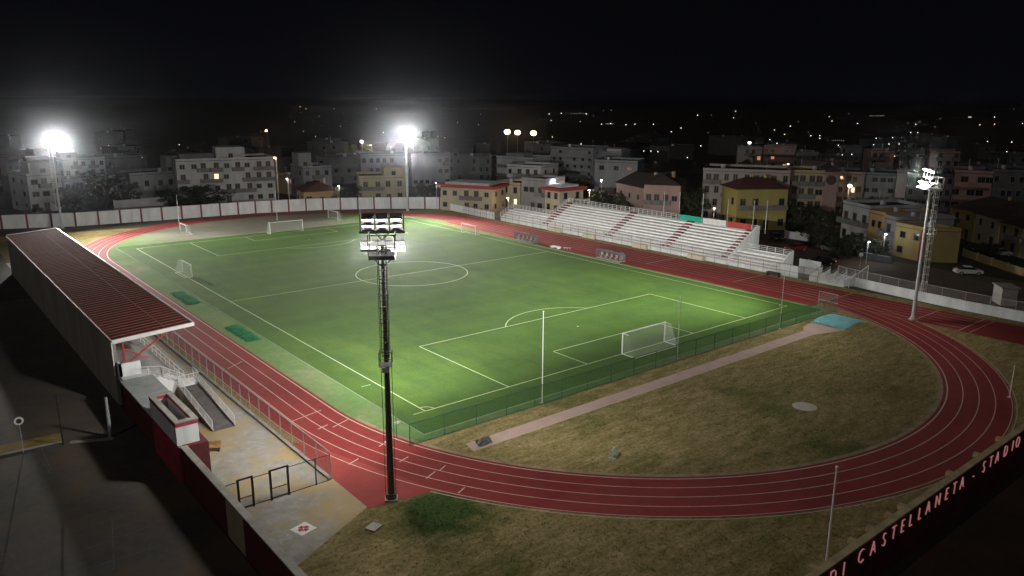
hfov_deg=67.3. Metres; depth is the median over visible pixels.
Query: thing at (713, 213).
window
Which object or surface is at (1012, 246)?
balcony door
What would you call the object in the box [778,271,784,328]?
steel pole
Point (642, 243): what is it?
spectator fence
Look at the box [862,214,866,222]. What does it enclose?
balcony door
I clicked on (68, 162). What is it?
house
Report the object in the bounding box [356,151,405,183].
house
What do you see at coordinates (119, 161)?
house
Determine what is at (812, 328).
jump runway
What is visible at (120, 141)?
house
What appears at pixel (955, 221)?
tree
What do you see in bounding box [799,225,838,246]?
tree
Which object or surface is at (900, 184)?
stair tower
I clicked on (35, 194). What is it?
window
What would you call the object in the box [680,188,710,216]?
tree
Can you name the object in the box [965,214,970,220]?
window
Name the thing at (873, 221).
window
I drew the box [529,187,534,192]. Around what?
window
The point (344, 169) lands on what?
house
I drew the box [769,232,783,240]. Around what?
parked car
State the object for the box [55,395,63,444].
steel post
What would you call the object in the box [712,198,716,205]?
window
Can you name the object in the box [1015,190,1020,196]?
window
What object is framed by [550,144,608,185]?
house
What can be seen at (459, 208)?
panel fence
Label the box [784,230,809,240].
garden wall
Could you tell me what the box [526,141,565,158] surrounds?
house
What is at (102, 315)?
roofed grandstand
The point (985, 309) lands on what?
boundary fence
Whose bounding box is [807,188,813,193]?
balcony door
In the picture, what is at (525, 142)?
house
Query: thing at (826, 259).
parked car
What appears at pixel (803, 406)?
throwing circle
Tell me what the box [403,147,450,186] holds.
house
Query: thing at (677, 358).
steel pole
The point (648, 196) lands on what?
balcony door
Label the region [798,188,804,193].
balcony door
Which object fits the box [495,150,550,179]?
house
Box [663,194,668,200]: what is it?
balcony door
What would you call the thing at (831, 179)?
round window
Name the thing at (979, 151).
house
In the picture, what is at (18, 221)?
perimeter wall
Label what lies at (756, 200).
window
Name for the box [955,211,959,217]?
window
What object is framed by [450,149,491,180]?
house
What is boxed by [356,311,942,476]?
bare margin
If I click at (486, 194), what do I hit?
house
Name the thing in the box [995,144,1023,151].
house
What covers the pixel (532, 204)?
balcony door
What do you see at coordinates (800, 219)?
tree
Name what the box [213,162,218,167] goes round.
balcony door
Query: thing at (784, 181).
window
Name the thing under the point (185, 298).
ground sheet
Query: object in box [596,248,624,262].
team dugout
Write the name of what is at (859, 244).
tree
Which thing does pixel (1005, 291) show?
kiosk
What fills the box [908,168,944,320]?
floodlight mast
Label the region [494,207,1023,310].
side street
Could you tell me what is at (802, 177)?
balcony door
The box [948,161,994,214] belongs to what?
house
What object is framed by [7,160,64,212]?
house
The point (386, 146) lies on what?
house
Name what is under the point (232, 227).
sand area
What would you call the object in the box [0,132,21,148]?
house
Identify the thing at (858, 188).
balcony door
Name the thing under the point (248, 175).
balcony door
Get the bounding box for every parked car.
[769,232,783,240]
[784,243,806,250]
[809,256,835,264]
[820,243,837,250]
[953,265,983,275]
[988,248,1012,256]
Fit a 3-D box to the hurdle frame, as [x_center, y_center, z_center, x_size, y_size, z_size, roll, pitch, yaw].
[8.169,13.260,61.997,0.600,0.690,0.910,6,15,21]
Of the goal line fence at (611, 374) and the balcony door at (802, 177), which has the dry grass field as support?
the goal line fence at (611, 374)
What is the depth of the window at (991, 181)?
175.12 m
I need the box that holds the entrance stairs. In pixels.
[809,265,868,287]
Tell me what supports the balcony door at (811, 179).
in the house at (807, 184)
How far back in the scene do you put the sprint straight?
113.08 m
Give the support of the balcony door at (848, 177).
in the house at (853, 177)
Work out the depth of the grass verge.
63.83 m
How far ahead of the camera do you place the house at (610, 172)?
231.22 m
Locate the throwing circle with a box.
[792,402,816,410]
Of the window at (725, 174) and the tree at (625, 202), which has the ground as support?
the tree at (625, 202)
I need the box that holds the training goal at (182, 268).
[175,260,191,277]
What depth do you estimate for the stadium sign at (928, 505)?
49.22 m
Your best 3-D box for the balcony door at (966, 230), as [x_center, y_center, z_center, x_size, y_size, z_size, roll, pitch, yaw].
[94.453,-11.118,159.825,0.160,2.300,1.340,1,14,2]
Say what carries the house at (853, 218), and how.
on the ground
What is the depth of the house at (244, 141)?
427.54 m
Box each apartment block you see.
[171,145,275,205]
[700,159,790,224]
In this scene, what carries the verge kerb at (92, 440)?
on the car park
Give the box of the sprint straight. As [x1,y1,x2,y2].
[424,213,1023,344]
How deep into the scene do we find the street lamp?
390.62 m
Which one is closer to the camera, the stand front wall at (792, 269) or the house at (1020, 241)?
the stand front wall at (792, 269)
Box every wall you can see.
[0,197,440,228]
[113,196,167,209]
[180,445,306,575]
[780,263,798,277]
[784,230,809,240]
[798,258,821,274]
[805,423,1023,575]
[860,251,892,263]
[962,248,1023,276]
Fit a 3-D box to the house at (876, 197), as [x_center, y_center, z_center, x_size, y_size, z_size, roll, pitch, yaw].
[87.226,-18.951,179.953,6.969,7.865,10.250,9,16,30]
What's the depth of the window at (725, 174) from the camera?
179.67 m
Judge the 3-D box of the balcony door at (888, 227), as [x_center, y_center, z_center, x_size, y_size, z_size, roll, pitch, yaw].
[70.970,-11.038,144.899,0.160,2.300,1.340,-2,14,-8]
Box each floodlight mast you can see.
[43,135,64,228]
[359,213,405,501]
[400,131,411,210]
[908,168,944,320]
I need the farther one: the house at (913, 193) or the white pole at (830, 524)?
the house at (913, 193)
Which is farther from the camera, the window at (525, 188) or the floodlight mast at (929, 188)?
the window at (525, 188)
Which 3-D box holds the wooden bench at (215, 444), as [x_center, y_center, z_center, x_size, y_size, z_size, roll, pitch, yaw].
[-24.625,12.933,62.442,1.800,0.800,0.540,-3,14,-13]
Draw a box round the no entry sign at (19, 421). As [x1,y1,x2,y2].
[14,417,23,452]
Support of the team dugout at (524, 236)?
on the sprint straight
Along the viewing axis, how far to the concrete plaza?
57.69 m
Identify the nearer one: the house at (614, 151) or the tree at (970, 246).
the tree at (970, 246)
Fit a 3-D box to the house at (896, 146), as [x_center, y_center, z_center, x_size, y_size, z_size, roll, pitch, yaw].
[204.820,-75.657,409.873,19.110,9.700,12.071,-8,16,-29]
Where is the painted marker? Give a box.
[290,522,316,535]
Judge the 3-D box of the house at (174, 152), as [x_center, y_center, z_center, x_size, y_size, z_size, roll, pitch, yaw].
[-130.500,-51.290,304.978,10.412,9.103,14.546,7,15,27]
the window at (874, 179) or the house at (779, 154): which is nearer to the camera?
the window at (874, 179)
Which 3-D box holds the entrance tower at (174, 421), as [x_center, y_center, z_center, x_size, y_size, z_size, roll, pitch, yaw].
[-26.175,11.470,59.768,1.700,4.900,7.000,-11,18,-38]
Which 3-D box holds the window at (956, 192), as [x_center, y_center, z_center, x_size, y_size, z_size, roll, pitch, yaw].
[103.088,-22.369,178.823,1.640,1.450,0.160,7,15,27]
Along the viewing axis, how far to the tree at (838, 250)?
139.92 m
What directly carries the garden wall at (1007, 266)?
on the ground
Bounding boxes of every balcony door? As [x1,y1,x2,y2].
[41,178,46,183]
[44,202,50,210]
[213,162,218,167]
[227,195,231,202]
[245,172,250,177]
[464,190,468,195]
[474,191,478,196]
[530,202,534,210]
[646,194,651,199]
[654,194,659,199]
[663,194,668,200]
[706,173,711,179]
[713,173,718,179]
[762,220,768,229]
[771,175,776,181]
[790,188,796,193]
[793,175,798,180]
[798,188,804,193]
[800,175,805,181]
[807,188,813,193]
[809,175,815,181]
[814,201,820,206]
[816,176,822,181]
[836,196,841,201]
[844,210,848,217]
[846,175,851,180]
[852,212,856,220]
[856,186,861,191]
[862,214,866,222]
[886,223,891,231]
[964,229,968,239]
[988,236,993,243]
[1009,243,1014,255]
[1013,227,1019,236]
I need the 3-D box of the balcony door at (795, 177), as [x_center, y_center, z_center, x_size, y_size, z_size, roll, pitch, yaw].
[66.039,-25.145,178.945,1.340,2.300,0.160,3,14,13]
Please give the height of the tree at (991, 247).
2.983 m
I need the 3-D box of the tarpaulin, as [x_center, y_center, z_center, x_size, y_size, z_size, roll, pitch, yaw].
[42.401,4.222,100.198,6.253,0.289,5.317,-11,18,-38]
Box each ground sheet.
[170,291,200,304]
[224,324,260,341]
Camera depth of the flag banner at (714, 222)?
145.43 m
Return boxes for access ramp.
[177,374,235,431]
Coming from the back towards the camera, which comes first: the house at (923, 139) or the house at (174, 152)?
the house at (923, 139)
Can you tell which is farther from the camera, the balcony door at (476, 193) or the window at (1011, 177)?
the balcony door at (476, 193)
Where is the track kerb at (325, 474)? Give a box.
[154,334,332,479]
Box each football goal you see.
[268,219,302,233]
[621,322,676,358]
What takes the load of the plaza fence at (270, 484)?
on the concrete plaza
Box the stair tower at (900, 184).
[894,166,907,197]
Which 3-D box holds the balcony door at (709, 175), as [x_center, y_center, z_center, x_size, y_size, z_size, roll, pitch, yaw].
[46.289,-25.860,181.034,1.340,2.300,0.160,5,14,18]
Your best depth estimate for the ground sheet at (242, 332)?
93.83 m
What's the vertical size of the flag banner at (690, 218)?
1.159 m
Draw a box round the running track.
[84,210,1013,517]
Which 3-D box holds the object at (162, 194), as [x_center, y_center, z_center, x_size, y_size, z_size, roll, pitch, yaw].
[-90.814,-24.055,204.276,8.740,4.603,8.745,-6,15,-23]
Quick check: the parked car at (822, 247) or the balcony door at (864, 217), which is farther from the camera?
the balcony door at (864, 217)
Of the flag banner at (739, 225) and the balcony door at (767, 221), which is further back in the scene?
the balcony door at (767, 221)
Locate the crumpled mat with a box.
[475,436,491,445]
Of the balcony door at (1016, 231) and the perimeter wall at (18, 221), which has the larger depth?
the perimeter wall at (18, 221)
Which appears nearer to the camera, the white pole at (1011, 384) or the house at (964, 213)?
the white pole at (1011, 384)
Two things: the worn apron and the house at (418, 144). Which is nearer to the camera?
the worn apron
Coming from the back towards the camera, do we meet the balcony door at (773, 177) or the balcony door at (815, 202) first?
the balcony door at (815, 202)
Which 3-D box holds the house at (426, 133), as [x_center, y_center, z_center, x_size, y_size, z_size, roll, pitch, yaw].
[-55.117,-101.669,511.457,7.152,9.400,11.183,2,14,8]
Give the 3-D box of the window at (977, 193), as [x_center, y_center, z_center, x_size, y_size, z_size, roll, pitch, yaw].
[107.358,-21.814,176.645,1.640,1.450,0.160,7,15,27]
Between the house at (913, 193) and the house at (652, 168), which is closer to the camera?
the house at (913, 193)
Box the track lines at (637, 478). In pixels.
[87,210,1017,519]
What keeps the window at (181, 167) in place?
in the apartment block at (241, 173)
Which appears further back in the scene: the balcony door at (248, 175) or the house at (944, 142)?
the house at (944, 142)
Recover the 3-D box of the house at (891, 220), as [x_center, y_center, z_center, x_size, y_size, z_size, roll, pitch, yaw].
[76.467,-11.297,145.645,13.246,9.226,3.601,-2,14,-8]
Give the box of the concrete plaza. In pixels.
[6,263,366,564]
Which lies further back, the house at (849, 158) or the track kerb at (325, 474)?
the house at (849, 158)
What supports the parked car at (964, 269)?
on the side street
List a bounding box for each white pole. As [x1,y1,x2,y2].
[540,311,543,402]
[825,466,838,560]
[1007,366,1014,397]
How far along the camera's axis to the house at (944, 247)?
137.52 m
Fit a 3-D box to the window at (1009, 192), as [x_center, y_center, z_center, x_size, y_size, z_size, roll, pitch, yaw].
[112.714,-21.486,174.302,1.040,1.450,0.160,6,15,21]
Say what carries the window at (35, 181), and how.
in the house at (31, 186)
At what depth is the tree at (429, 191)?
209.68 m
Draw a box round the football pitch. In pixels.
[117,217,821,433]
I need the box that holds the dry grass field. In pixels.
[0,209,1023,575]
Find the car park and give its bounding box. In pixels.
[0,298,258,575]
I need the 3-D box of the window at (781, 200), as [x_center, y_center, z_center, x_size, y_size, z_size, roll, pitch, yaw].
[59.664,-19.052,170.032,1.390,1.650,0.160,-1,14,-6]
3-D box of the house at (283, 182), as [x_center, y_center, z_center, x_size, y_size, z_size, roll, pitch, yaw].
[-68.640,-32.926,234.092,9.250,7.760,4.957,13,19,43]
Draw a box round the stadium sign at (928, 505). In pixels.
[830,437,1019,575]
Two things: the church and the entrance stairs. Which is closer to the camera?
the entrance stairs
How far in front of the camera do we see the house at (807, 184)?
178.73 m
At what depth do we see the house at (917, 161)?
296.77 m
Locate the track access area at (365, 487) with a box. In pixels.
[289,441,433,508]
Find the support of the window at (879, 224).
in the house at (876, 219)
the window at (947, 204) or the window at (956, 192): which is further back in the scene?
the window at (947, 204)
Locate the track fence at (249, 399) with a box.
[161,331,330,476]
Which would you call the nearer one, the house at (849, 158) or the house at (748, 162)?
the house at (748, 162)
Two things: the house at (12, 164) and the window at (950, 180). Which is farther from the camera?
the house at (12, 164)
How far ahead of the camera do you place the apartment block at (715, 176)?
180.83 m
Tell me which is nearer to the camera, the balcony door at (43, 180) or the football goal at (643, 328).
the football goal at (643, 328)
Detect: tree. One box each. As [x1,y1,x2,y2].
[19,207,52,213]
[52,186,99,211]
[72,171,136,206]
[110,181,142,204]
[117,147,139,153]
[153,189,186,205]
[164,184,235,204]
[331,185,361,197]
[342,143,373,152]
[412,180,442,196]
[558,166,568,181]
[569,177,593,197]
[589,189,610,207]
[611,193,635,210]
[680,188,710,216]
[786,201,822,229]
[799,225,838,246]
[811,208,841,232]
[826,239,855,258]
[833,233,881,255]
[868,238,892,255]
[953,219,964,233]
[959,241,981,252]
[969,242,1002,256]
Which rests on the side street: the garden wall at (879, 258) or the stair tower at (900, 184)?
the garden wall at (879, 258)
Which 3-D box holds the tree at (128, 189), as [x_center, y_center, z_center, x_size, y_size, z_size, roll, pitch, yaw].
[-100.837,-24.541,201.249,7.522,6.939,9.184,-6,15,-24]
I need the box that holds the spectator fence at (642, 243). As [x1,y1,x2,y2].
[465,205,818,283]
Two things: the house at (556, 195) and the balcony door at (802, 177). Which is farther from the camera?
the house at (556, 195)
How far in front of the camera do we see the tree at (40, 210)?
178.19 m
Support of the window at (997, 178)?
in the house at (1008, 182)
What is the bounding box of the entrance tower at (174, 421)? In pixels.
[148,391,199,483]
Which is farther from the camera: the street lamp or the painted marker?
the street lamp
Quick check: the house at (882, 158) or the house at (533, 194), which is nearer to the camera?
the house at (533, 194)
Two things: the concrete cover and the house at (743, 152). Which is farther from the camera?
the house at (743, 152)
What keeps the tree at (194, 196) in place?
on the ground
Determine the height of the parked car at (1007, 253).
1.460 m
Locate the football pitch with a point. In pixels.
(339, 322)
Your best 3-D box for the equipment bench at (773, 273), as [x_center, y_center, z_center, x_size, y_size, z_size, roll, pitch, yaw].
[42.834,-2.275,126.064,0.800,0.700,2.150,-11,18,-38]
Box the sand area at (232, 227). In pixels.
[109,214,447,260]
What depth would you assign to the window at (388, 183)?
213.36 m
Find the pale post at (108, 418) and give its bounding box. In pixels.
[104,397,112,436]
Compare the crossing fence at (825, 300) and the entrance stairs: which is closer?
the crossing fence at (825, 300)
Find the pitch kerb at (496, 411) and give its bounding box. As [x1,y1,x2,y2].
[116,217,823,434]
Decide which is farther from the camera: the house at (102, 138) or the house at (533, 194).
the house at (102, 138)
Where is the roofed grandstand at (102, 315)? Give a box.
[5,228,199,404]
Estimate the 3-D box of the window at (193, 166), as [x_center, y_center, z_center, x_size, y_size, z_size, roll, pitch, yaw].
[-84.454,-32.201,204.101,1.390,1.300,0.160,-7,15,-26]
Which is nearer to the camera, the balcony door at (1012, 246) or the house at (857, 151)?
the balcony door at (1012, 246)
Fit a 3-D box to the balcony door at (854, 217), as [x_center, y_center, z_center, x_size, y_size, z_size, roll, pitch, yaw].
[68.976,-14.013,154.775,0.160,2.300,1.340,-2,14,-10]
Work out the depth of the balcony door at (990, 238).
150.85 m
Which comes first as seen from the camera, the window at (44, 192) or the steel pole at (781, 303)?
the steel pole at (781, 303)
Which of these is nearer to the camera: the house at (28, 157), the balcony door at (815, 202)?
the balcony door at (815, 202)
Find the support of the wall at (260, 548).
on the ground
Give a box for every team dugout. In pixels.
[514,231,537,242]
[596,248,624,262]
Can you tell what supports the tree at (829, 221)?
on the ground
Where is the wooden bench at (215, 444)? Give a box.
[209,440,220,451]
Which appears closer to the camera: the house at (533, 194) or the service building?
the service building
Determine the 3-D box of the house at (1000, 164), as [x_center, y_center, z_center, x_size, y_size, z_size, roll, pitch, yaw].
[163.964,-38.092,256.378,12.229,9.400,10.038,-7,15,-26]
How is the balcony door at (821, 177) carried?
in the house at (807, 184)
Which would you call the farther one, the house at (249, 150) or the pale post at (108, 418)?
the house at (249, 150)
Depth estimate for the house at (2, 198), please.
200.53 m
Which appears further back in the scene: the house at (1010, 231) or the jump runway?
the house at (1010, 231)
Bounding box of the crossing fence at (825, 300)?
[818,291,838,303]
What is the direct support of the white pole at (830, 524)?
on the dry grass field
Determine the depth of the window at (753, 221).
170.48 m
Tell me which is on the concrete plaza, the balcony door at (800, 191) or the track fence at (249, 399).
the track fence at (249, 399)
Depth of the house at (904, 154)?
344.05 m
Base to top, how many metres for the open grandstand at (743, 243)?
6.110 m
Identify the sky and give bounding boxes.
[0,0,1023,103]
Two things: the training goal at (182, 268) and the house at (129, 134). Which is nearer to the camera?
the training goal at (182, 268)
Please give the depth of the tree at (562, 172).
238.37 m
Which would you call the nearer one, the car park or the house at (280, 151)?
the car park
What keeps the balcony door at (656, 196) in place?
in the house at (672, 186)
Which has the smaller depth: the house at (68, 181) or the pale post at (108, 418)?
the pale post at (108, 418)
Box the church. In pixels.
[821,162,838,223]
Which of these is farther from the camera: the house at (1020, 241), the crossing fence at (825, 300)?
the house at (1020, 241)
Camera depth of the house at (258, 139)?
455.68 m
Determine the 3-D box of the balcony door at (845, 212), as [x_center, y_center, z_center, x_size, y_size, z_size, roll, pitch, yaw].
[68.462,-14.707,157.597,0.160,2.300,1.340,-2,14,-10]
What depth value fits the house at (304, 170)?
220.25 m
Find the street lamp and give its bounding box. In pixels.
[504,130,509,152]
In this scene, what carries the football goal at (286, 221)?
on the football pitch
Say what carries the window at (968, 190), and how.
in the house at (970, 183)
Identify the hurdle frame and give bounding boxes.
[608,446,617,458]
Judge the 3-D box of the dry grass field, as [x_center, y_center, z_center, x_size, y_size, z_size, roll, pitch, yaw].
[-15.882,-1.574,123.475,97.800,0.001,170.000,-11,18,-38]
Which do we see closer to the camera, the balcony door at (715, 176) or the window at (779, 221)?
the window at (779, 221)
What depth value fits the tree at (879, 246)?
140.98 m
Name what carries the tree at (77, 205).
on the ground
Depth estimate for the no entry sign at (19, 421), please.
61.62 m
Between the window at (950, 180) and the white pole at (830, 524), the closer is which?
the white pole at (830, 524)
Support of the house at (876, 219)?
on the ground
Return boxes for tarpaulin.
[811,314,865,329]
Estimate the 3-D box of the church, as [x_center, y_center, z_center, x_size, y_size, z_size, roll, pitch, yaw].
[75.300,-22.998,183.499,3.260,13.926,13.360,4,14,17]
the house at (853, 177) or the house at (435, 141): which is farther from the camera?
the house at (435, 141)
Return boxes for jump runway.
[466,322,844,450]
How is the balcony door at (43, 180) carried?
in the house at (31, 186)
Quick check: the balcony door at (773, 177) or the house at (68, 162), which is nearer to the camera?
the balcony door at (773, 177)
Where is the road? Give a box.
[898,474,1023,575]
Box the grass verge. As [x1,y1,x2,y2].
[0,433,61,453]
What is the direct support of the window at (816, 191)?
in the house at (807, 184)
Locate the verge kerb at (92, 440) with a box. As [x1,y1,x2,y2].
[0,437,113,455]
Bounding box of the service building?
[120,374,210,483]
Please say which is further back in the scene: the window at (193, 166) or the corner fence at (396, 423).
the window at (193, 166)
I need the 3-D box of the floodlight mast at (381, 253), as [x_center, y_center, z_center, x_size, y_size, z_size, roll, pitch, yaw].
[-8.617,5.185,52.772,3.000,20.606,2.570,-1,14,-6]
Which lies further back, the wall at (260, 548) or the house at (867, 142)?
the house at (867, 142)
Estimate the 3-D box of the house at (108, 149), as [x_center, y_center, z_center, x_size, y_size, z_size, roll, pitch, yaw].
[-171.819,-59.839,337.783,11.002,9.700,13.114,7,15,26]
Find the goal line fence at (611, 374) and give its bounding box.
[409,297,837,445]
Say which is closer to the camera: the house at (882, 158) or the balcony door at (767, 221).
the balcony door at (767, 221)
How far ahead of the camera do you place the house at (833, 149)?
403.61 m
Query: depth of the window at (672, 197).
176.07 m
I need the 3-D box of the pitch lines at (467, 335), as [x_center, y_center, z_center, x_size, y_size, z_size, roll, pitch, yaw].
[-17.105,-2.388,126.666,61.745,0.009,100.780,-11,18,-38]
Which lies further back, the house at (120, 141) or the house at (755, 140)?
the house at (755, 140)
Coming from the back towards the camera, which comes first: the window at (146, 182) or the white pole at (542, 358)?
the window at (146, 182)
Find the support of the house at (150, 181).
on the ground
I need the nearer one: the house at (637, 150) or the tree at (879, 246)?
the tree at (879, 246)
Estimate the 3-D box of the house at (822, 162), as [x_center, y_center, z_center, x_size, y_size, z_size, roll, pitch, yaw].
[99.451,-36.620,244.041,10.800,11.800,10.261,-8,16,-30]
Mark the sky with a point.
(794, 51)
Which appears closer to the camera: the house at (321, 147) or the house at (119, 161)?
the house at (119, 161)
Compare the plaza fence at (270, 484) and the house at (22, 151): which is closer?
the plaza fence at (270, 484)
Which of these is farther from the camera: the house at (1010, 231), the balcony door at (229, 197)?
the balcony door at (229, 197)
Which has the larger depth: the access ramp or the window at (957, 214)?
the window at (957, 214)
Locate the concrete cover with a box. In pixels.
[365,522,382,532]
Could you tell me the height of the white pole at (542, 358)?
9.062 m
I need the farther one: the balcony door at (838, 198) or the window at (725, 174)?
the balcony door at (838, 198)
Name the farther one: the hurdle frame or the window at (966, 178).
the window at (966, 178)
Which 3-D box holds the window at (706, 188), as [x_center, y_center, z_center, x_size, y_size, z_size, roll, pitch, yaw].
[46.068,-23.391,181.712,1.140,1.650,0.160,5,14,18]
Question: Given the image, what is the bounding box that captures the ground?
[0,99,1023,575]
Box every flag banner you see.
[679,214,701,222]
[703,218,725,226]
[727,221,751,229]
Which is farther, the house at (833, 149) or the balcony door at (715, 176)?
the house at (833, 149)
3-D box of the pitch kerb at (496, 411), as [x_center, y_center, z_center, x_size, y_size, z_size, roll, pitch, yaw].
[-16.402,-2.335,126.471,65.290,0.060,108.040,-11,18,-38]
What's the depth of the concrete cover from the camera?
51.42 m
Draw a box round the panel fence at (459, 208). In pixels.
[450,204,493,218]
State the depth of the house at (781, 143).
447.95 m
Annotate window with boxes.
[30,179,37,184]
[32,191,39,196]
[42,191,49,195]
[144,180,149,186]
[179,165,184,169]
[191,164,196,168]
[385,181,390,186]
[523,186,528,191]
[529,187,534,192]
[671,196,677,201]
[703,210,707,217]
[704,185,709,192]
[711,211,716,217]
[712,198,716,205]
[714,186,718,192]
[724,173,728,180]
[740,198,745,205]
[751,219,756,225]
[752,198,758,205]
[777,218,783,225]
[778,198,784,205]
[782,175,787,182]
[815,189,822,194]
[826,175,835,184]
[871,219,875,226]
[872,177,877,181]
[877,220,881,228]
[896,245,902,252]
[899,230,905,238]
[913,233,919,240]
[944,189,949,195]
[944,201,949,206]
[947,178,952,183]
[951,189,959,194]
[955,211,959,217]
[960,176,968,181]
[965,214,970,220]
[966,189,974,195]
[975,190,983,195]
[977,177,985,182]
[985,177,993,183]
[994,176,999,181]
[1000,190,1005,195]
[1006,190,1011,196]
[1009,176,1015,182]
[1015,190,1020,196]
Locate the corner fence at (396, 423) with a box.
[383,409,408,437]
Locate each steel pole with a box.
[675,297,680,359]
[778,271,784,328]
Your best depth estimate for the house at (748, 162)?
242.30 m
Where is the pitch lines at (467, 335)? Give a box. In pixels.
[137,220,785,414]
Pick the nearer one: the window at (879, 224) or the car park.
the car park
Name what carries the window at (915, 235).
in the house at (944, 247)
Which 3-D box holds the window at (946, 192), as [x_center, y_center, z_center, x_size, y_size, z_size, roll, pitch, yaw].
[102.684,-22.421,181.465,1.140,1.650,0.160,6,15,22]
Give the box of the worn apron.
[115,224,833,441]
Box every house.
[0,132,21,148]
[0,154,47,175]
[0,180,6,206]
[5,154,27,181]
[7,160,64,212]
[19,149,26,153]
[25,141,57,160]
[53,150,105,184]
[61,175,94,200]
[94,128,122,150]
[95,149,147,177]
[101,144,141,153]
[106,138,138,144]
[112,129,136,141]
[115,156,175,199]
[160,147,198,155]
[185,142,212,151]
[218,136,250,147]
[244,148,253,153]
[246,131,269,146]
[259,145,293,156]
[275,172,291,194]
[290,152,331,196]
[295,178,340,198]
[307,140,347,162]
[312,138,340,140]
[314,150,358,183]
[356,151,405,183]
[356,165,405,196]
[371,142,394,150]
[393,137,434,150]
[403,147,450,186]
[420,134,438,149]
[422,128,435,137]
[437,179,508,211]
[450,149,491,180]
[476,139,500,153]
[489,153,504,165]
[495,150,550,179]
[497,173,521,208]
[507,162,557,178]
[521,175,564,211]
[524,140,558,151]
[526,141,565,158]
[541,183,586,213]
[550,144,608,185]
[594,152,644,194]
[602,144,630,157]
[603,140,644,157]
[615,171,685,212]
[620,135,652,155]
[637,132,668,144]
[642,171,687,217]
[644,161,675,174]
[649,143,693,162]
[708,135,748,155]
[720,174,789,229]
[736,143,762,164]
[739,158,754,164]
[741,135,764,143]
[762,144,797,165]
[765,142,797,143]
[786,159,825,222]
[794,149,818,165]
[802,154,847,167]
[819,153,853,167]
[825,143,845,153]
[835,165,865,213]
[836,192,925,240]
[840,144,871,167]
[859,137,892,148]
[862,145,894,183]
[863,162,896,199]
[866,200,937,248]
[867,190,903,199]
[875,137,917,156]
[877,205,954,254]
[893,212,961,262]
[898,145,930,165]
[904,163,953,213]
[906,154,925,168]
[916,132,940,145]
[925,149,960,172]
[929,133,958,148]
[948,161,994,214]
[950,196,1023,241]
[958,158,997,166]
[964,141,996,158]
[972,203,1023,243]
[979,163,1018,166]
[985,160,1023,202]
[993,151,1023,165]
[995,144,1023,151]
[998,218,1023,256]
[1016,227,1023,258]
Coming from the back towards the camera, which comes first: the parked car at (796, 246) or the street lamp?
the street lamp
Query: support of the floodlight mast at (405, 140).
on the dry grass field
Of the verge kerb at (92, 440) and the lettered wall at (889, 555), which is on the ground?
the lettered wall at (889, 555)
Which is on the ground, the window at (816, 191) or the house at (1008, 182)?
the house at (1008, 182)
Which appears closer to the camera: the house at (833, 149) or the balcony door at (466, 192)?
the balcony door at (466, 192)
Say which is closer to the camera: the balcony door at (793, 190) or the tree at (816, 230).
the tree at (816, 230)
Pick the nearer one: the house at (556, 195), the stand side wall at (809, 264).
the stand side wall at (809, 264)
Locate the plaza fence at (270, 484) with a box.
[226,454,330,507]
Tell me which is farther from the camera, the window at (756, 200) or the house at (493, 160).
the house at (493, 160)
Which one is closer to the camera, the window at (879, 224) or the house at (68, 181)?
the window at (879, 224)
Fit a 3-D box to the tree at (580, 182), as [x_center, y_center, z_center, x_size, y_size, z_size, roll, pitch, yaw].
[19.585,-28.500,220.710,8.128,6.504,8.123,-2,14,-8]
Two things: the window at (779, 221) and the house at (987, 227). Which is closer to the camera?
the house at (987, 227)
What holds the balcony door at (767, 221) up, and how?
in the house at (743, 194)
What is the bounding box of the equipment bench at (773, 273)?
[766,271,780,277]
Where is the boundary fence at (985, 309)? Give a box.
[837,265,1023,321]
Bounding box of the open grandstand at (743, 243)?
[500,198,793,272]
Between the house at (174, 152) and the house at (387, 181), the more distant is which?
the house at (174, 152)
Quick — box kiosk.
[992,282,1020,305]
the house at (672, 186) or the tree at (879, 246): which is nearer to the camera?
the tree at (879, 246)
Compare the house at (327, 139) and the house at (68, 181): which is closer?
the house at (68, 181)
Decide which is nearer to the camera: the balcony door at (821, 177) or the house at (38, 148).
the balcony door at (821, 177)
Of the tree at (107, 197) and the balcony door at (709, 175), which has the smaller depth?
the balcony door at (709, 175)
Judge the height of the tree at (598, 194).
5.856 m
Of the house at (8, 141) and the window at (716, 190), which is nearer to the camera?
the window at (716, 190)
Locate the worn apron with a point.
(339, 397)
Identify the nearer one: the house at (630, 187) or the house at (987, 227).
the house at (987, 227)
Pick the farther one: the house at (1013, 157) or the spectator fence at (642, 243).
the house at (1013, 157)
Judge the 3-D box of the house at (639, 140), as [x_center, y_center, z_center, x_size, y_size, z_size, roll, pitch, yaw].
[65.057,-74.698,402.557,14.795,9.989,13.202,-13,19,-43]
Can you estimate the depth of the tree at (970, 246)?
144.33 m
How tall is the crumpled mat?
0.092 m
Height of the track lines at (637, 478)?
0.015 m
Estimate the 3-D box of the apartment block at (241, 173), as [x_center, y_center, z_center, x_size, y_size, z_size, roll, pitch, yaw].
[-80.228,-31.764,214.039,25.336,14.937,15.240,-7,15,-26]
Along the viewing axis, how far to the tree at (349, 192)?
209.84 m
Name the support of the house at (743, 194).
on the ground

